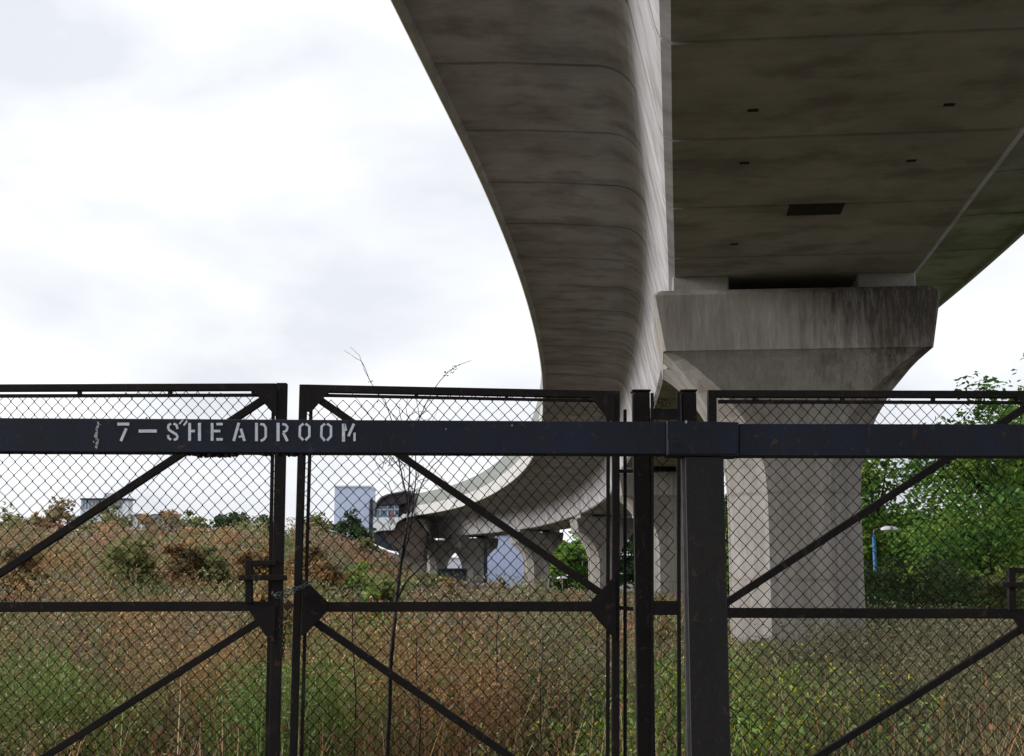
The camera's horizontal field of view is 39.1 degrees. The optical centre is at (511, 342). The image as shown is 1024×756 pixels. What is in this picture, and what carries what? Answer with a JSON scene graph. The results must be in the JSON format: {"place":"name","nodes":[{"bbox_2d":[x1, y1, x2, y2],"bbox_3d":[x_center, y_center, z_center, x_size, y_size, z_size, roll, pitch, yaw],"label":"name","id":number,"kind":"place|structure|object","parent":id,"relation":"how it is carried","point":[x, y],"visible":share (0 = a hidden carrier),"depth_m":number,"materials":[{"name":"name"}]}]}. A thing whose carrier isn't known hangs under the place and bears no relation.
{"place":"outdoors","nodes":[
{"label":"outdoors","id":0,"kind":"place"},
{"bbox_2d":[0,0,1023,580],"label":"sky","id":1,"kind":"structure","parent":0,"point":[192,191],"materials":[{"name":"white"}]},
{"bbox_2d":[0,515,1023,755],"bbox_3d":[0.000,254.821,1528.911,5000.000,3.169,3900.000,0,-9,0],"label":"ground","id":2,"kind":"structure","parent":0,"point":[630,585],"depth_m":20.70,"materials":[{"name":"plant"}]},
{"bbox_2d":[0,501,23,530],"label":"distant tree","id":3,"kind":"object","parent":2,"relation":"on","point":[12,517],"visible":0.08,"depth_m":116.70,"materials":[{"name":"green plant"}]},
{"bbox_2d":[0,551,24,627],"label":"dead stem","id":4,"kind":"object","parent":2,"relation":"on","point":[8,592],"visible":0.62,"depth_m":13.80,"materials":[{"name":"brown plant"}]},
{"bbox_2d":[0,544,59,622],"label":"scrub bush","id":5,"kind":"object","parent":2,"relation":"on","point":[29,563],"visible":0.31,"depth_m":28.46,"materials":[{"name":"brown plant"}]},
{"bbox_2d":[21,496,89,535],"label":"distant tree","id":6,"kind":"object","parent":2,"relation":"on","point":[54,514],"visible":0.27,"depth_m":110.90,"materials":[{"name":"brown plant"}]},
{"bbox_2d":[80,493,135,534],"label":"office block","id":7,"kind":"structure","parent":2,"relation":"on","point":[128,502],"depth_m":417.75,"materials":[{"name":"grey concrete"}]},
{"bbox_2d":[82,501,87,508],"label":"window","id":8,"kind":"structure","parent":7,"relation":"in","point":[85,506],"depth_m":417.85,"materials":[{"name":"blue glass"}]},
{"bbox_2d":[89,501,94,508],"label":"window","id":9,"kind":"structure","parent":7,"relation":"in","point":[91,502],"depth_m":417.85,"materials":[{"name":"blue glass"}]},
{"bbox_2d":[77,500,139,534],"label":"distant tree","id":10,"kind":"object","parent":2,"relation":"on","point":[106,514],"visible":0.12,"depth_m":118.91,"materials":[{"name":"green plant"}]},
{"bbox_2d":[95,535,167,597],"bbox_3d":[-8.834,5.480,33.556,1.642,1.999,1.782,0,-9,0],"label":"scrub bush","id":11,"kind":"object","parent":2,"relation":"on","point":[128,555],"visible":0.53,"depth_m":33.35,"materials":[{"name":"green plant"}]},
{"bbox_2d":[0,383,287,755],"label":"gate leaf","id":12,"kind":"object","parent":2,"relation":"on","point":[273,398],"visible":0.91,"depth_m":8.31,"materials":[{"name":"metal"}]},
{"bbox_2d":[271,580,312,659],"bbox_3d":[-1.274,1.586,8.257,0.254,0.445,0.143,0,-9,0],"label":"lock chain","id":13,"kind":"object","parent":12,"relation":"hanging from","point":[281,612],"visible":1,"depth_m":8.22,"materials":[{"name":"metal"}]},
{"bbox_2d":[281,596,292,611],"bbox_3d":[-1.285,1.490,8.228,0.070,0.088,0.022,0,-9,0],"label":"padlock","id":14,"kind":"object","parent":13,"relation":"hanging from","point":[287,605],"visible":1,"depth_m":8.22,"materials":[{"name":"metal"}]},
{"bbox_2d":[129,514,176,533],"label":"block","id":15,"kind":"structure","parent":2,"relation":"on","point":[141,525],"depth_m":407.25,"materials":[{"name":"grey concrete"}]},
{"bbox_2d":[133,509,186,538],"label":"distant tree","id":16,"kind":"object","parent":2,"relation":"on","point":[164,515],"visible":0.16,"depth_m":110.52,"materials":[{"name":"brown plant"}]},
{"bbox_2d":[155,538,210,589],"bbox_3d":[-8.081,5.758,35.534,1.395,1.883,1.518,0,-9,0],"label":"scrub bush","id":17,"kind":"object","parent":2,"relation":"on","point":[184,562],"visible":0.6,"depth_m":35.35,"materials":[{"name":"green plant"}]},
{"bbox_2d":[175,509,213,535],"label":"distant tree","id":18,"kind":"object","parent":2,"relation":"on","point":[195,520],"visible":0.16,"depth_m":120.66,"materials":[{"name":"green plant"}]},
{"bbox_2d":[192,546,231,593],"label":"scrub bush","id":19,"kind":"object","parent":2,"relation":"on","point":[219,560],"visible":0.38,"depth_m":35.26,"materials":[{"name":"green plant"}]},
{"bbox_2d":[201,511,255,534],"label":"distant tree","id":20,"kind":"object","parent":2,"relation":"on","point":[220,519],"visible":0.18,"depth_m":103.47,"materials":[{"name":"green plant"}]},
{"bbox_2d":[231,545,268,590],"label":"scrub bush","id":21,"kind":"object","parent":2,"relation":"on","point":[250,554],"visible":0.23,"depth_m":37.24,"materials":[{"name":"brown plant"}]},
{"bbox_2d":[253,514,268,533],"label":"distant tree","id":22,"kind":"object","parent":2,"relation":"on","point":[263,516],"visible":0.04,"depth_m":116.36,"materials":[{"name":"green plant"}]},
{"bbox_2d":[249,585,292,678],"bbox_3d":[-3.271,4.118,19.604,0.745,1.706,0.710,0,-9,0],"label":"scrub bush","id":23,"kind":"object","parent":2,"relation":"on","point":[262,595],"visible":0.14,"depth_m":19.57,"materials":[{"name":"brown plant"}]},
{"bbox_2d":[284,544,332,579],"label":"scrub bush","id":24,"kind":"object","parent":2,"relation":"on","point":[315,554],"visible":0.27,"depth_m":43.20,"materials":[{"name":"brown plant"}]},
{"bbox_2d":[291,510,333,538],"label":"distant tree","id":25,"kind":"object","parent":2,"relation":"on","point":[326,526],"visible":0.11,"depth_m":116.95,"materials":[{"name":"green plant"}]},
{"bbox_2d":[308,559,343,599],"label":"scrub bush","id":26,"kind":"object","parent":2,"relation":"on","point":[327,569],"visible":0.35,"depth_m":39.26,"materials":[{"name":"brown plant"}]},
{"bbox_2d":[324,509,376,545],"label":"distant tree","id":27,"kind":"object","parent":2,"relation":"on","point":[352,525],"visible":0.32,"depth_m":86.70,"materials":[{"name":"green plant"}]},
{"bbox_2d":[328,561,377,601],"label":"scrub bush","id":28,"kind":"object","parent":2,"relation":"on","point":[357,573],"visible":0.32,"depth_m":39.17,"materials":[{"name":"green plant"}]},
{"bbox_2d":[334,486,375,536],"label":"tower block","id":29,"kind":"structure","parent":2,"relation":"on","point":[353,498],"depth_m":328.48,"materials":[{"name":"blue metal"}]},
{"bbox_2d":[351,586,367,755],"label":"dead stem","id":30,"kind":"object","parent":2,"relation":"on","point":[353,624],"visible":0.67,"depth_m":10.26,"materials":[{"name":"brown plant"}]},
{"bbox_2d":[354,536,380,559],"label":"distant tree","id":31,"kind":"object","parent":2,"relation":"on","point":[371,545],"visible":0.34,"depth_m":82.93,"materials":[{"name":"green plant"}]},
{"bbox_2d":[353,575,404,658],"bbox_3d":[-1.845,4.099,19.615,0.807,1.841,0.802,-7,-12,37],"label":"scrub bush","id":32,"kind":"object","parent":2,"relation":"on","point":[377,592],"visible":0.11,"depth_m":19.62,"materials":[{"name":"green plant"}]},
{"bbox_2d":[370,491,429,573],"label":"station","id":33,"kind":"object","parent":2,"relation":"on","point":[396,532],"visible":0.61,"depth_m":214.57,"materials":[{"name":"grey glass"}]},
{"bbox_2d":[344,350,481,755],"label":"bare shrub","id":34,"kind":"object","parent":2,"relation":"on","point":[389,688],"visible":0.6,"depth_m":9.60,"materials":[{"name":"brown plant"}]},
{"bbox_2d":[407,626,434,755],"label":"dead stem","id":35,"kind":"object","parent":2,"relation":"on","point":[418,687],"visible":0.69,"depth_m":9.95,"materials":[{"name":"brown plant"}]},
{"bbox_2d":[405,572,443,598],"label":"scrub bush","id":36,"kind":"object","parent":2,"relation":"on","point":[419,576],"visible":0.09,"depth_m":49.10,"materials":[{"name":"green plant"}]},
{"bbox_2d":[426,538,454,574],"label":"viaduct pier","id":37,"kind":"structure","parent":2,"relation":"on","point":[433,560],"depth_m":226.17,"materials":[{"name":"concrete"}]},
{"bbox_2d":[428,576,465,640],"bbox_3d":[-1.149,5.263,26.480,0.935,1.916,0.833,0,-9,0],"label":"scrub bush","id":38,"kind":"object","parent":2,"relation":"on","point":[449,580],"visible":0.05,"depth_m":26.55,"materials":[{"name":"brown plant"}]},
{"bbox_2d":[437,568,467,589],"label":"dark shed","id":39,"kind":"structure","parent":2,"relation":"on","point":[458,571],"depth_m":202.40,"materials":[{"name":"grey metal"}]},
{"bbox_2d":[447,557,461,567],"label":"white building","id":40,"kind":"structure","parent":2,"relation":"on","point":[456,560],"depth_m":286.68,"materials":[{"name":"white"}]},
{"bbox_2d":[445,613,473,688],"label":"dead stem","id":41,"kind":"object","parent":2,"relation":"on","point":[460,639],"visible":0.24,"depth_m":12.26,"materials":[{"name":"brown plant"}]},
{"bbox_2d":[448,535,498,589],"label":"viaduct pier","id":42,"kind":"structure","parent":2,"relation":"on","point":[472,558],"depth_m":215.79,"materials":[{"name":"concrete"}]},
{"bbox_2d":[483,542,487,587],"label":"steel column","id":43,"kind":"structure","parent":2,"relation":"on","point":[485,557],"depth_m":197.78,"materials":[{"name":"black metal"}]},
{"bbox_2d":[489,577,507,594],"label":"scrub bush","id":44,"kind":"object","parent":2,"relation":"on","point":[499,583],"visible":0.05,"depth_m":79.74,"materials":[{"name":"green plant"}]},
{"bbox_2d":[492,587,516,723],"bbox_3d":[-0.055,2.733,11.226,0.216,1.640,0.058,0,-9,0],"label":"dead stem","id":45,"kind":"object","parent":2,"relation":"on","point":[496,647],"visible":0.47,"depth_m":11.26,"materials":[{"name":"brown plant"}]},
{"bbox_2d":[0,417,1023,755],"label":"headroom barrier","id":46,"kind":"object","parent":2,"relation":"on","point":[704,449],"visible":1,"depth_m":7.32,"materials":[{"name":"metal"}]},
{"bbox_2d":[0,529,1023,755],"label":"leafy weeds","id":47,"kind":"object","parent":2,"relation":"on","point":[934,745],"visible":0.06,"depth_m":13.52,"materials":[{"name":"green plant"}]},
{"bbox_2d":[476,535,551,587],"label":"warehouse","id":48,"kind":"structure","parent":2,"relation":"on","point":[504,563],"depth_m":296.56,"materials":[{"name":"blue metal"}]},
{"bbox_2d":[509,529,563,591],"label":"viaduct pier","id":49,"kind":"structure","parent":2,"relation":"on","point":[541,562],"depth_m":191.17,"materials":[{"name":"concrete"}]},
{"bbox_2d":[534,621,555,747],"bbox_3d":[0.240,2.742,10.515,0.164,1.408,0.058,0,-9,0],"label":"dead stem","id":50,"kind":"object","parent":2,"relation":"on","point":[540,686],"visible":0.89,"depth_m":10.54,"materials":[{"name":"brown plant"}]},
{"bbox_2d":[549,531,587,591],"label":"broadleaf tree","id":51,"kind":"object","parent":2,"relation":"on","point":[571,556],"visible":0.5,"depth_m":230.01,"materials":[{"name":"green plant"}]},
{"bbox_2d":[571,543,622,589],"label":"broadleaf tree","id":52,"kind":"object","parent":2,"relation":"on","point":[621,584],"visible":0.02,"depth_m":239.96,"materials":[{"name":"green plant"}]},
{"bbox_2d":[570,514,632,593],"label":"viaduct pier","id":53,"kind":"structure","parent":2,"relation":"on","point":[593,532],"depth_m":148.63,"materials":[{"name":"concrete"}]},
{"bbox_2d":[620,534,633,589],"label":"broadleaf tree","id":54,"kind":"object","parent":2,"relation":"on","point":[630,561],"visible":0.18,"depth_m":200.52,"materials":[{"name":"green plant"}]},
{"bbox_2d":[630,389,654,755],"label":"gate post","id":55,"kind":"object","parent":2,"relation":"on","point":[641,466],"visible":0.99,"depth_m":8.32,"materials":[{"name":"metal"}]},
{"bbox_2d":[289,384,632,755],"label":"gate leaf","id":56,"kind":"object","parent":55,"relation":"attached to","point":[314,606],"visible":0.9,"depth_m":8.29,"materials":[{"name":"metal"}]},
{"bbox_2d":[623,409,626,755],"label":"standing rod","id":57,"kind":"object","parent":55,"relation":"attached to","point":[624,602],"visible":1,"depth_m":8.31,"materials":[{"name":"metal"}]},
{"bbox_2d":[651,392,680,755],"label":"side panel","id":58,"kind":"object","parent":55,"relation":"attached to","point":[664,607],"visible":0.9,"depth_m":8.30,"materials":[{"name":"metal"}]},
{"bbox_2d":[620,466,682,599],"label":"viaduct pier","id":59,"kind":"structure","parent":2,"relation":"on","point":[670,568],"depth_m":86.90,"materials":[{"name":"concrete"}]},
{"bbox_2d":[679,389,696,459],"bbox_3d":[1.042,1.777,8.306,0.100,3.025,0.122,0,-9,0],"label":"gate post","id":60,"kind":"object","parent":2,"relation":"on","point":[688,406],"visible":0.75,"depth_m":8.49,"materials":[{"name":"metal"}]},
{"bbox_2d":[707,390,1023,755],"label":"gate leaf","id":61,"kind":"object","parent":60,"relation":"attached to","point":[1010,585],"visible":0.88,"depth_m":8.29,"materials":[{"name":"metal"}]},
{"bbox_2d":[413,643,969,755],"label":"flowering weed stems","id":62,"kind":"object","parent":2,"relation":"on","point":[750,724],"visible":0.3,"depth_m":11.12,"materials":[{"name":"green plant"}]},
{"bbox_2d":[421,635,944,755],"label":"yellow flowers","id":63,"kind":"object","parent":62,"relation":"on","point":[767,742],"visible":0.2,"depth_m":11.15,"materials":[{"name":"yellow plant"}]},
{"bbox_2d":[724,493,729,593],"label":"broadleaf tree","id":64,"kind":"object","parent":2,"relation":"on","point":[727,544],"visible":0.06,"depth_m":102.58,"materials":[{"name":"green plant"}]},
{"bbox_2d":[653,272,940,649],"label":"viaduct pier","id":65,"kind":"structure","parent":2,"relation":"on","point":[869,331],"depth_m":32.65,"materials":[{"name":"concrete"}]},
{"bbox_2d":[390,0,1023,537],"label":"rail viaduct","id":66,"kind":"object","parent":65,"relation":"on","point":[628,158],"visible":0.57,"depth_m":27.51,"materials":[{"name":"concrete"}]},
{"bbox_2d":[872,526,897,603],"bbox_3d":[10.524,6.750,40.441,0.752,3.192,0.286,0,-9,0],"label":"lamp post","id":67,"kind":"object","parent":2,"relation":"on","point":[874,542],"visible":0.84,"depth_m":40.57,"materials":[{"name":"metal"}]},
{"bbox_2d":[861,477,926,600],"bbox_3d":[12.784,7.801,52.586,6.974,6.609,6.164,0,-9,0],"label":"broadleaf tree","id":68,"kind":"object","parent":2,"relation":"on","point":[887,485],"visible":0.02,"depth_m":52.36,"materials":[{"name":"green plant"}]},
{"bbox_2d":[861,459,969,607],"bbox_3d":[11.649,7.035,46.729,6.729,7.679,5.970,-4,-10,20],"label":"broadleaf tree","id":69,"kind":"object","parent":2,"relation":"on","point":[872,486],"visible":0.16,"depth_m":45.61,"materials":[{"name":"green plant"}]},
{"bbox_2d":[863,547,987,637],"bbox_3d":[9.875,6.478,35.901,4.225,2.683,4.389,0,-9,0],"label":"bush","id":70,"kind":"object","parent":2,"relation":"on","point":[936,583],"visible":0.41,"depth_m":35.47,"materials":[{"name":"green plant"}]},
{"bbox_2d":[876,479,1023,607],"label":"broadleaf tree","id":71,"kind":"object","parent":2,"relation":"on","point":[1009,533],"visible":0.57,"depth_m":41.42,"materials":[{"name":"green plant"}]},
{"bbox_2d":[884,562,1023,638],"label":"bush","id":72,"kind":"object","parent":2,"relation":"on","point":[995,590],"visible":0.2,"depth_m":37.42,"materials":[{"name":"green plant"}]},
{"bbox_2d":[895,399,1023,598],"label":"broadleaf tree","id":73,"kind":"object","parent":2,"relation":"on","point":[912,465],"visible":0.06,"depth_m":49.53,"materials":[{"name":"green plant"}]},
{"bbox_2d":[929,462,1001,566],"bbox_3d":[19.749,6.189,52.382,9.036,8.104,8.816,0,-9,0],"label":"broadleaf tree","id":74,"kind":"object","parent":2,"relation":"on","point":[967,495],"depth_m":53.39,"materials":[{"name":"green plant"}]},
{"bbox_2d":[931,371,1023,580],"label":"broadleaf tree","id":75,"kind":"object","parent":2,"relation":"on","point":[998,472],"visible":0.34,"depth_m":46.38,"materials":[{"name":"green plant"}]},
{"bbox_2d":[985,353,1023,423],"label":"broadleaf tree","id":76,"kind":"object","parent":2,"relation":"on","point":[1010,410],"visible":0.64,"depth_m":40.34,"materials":[{"name":"green plant"}]}
]}

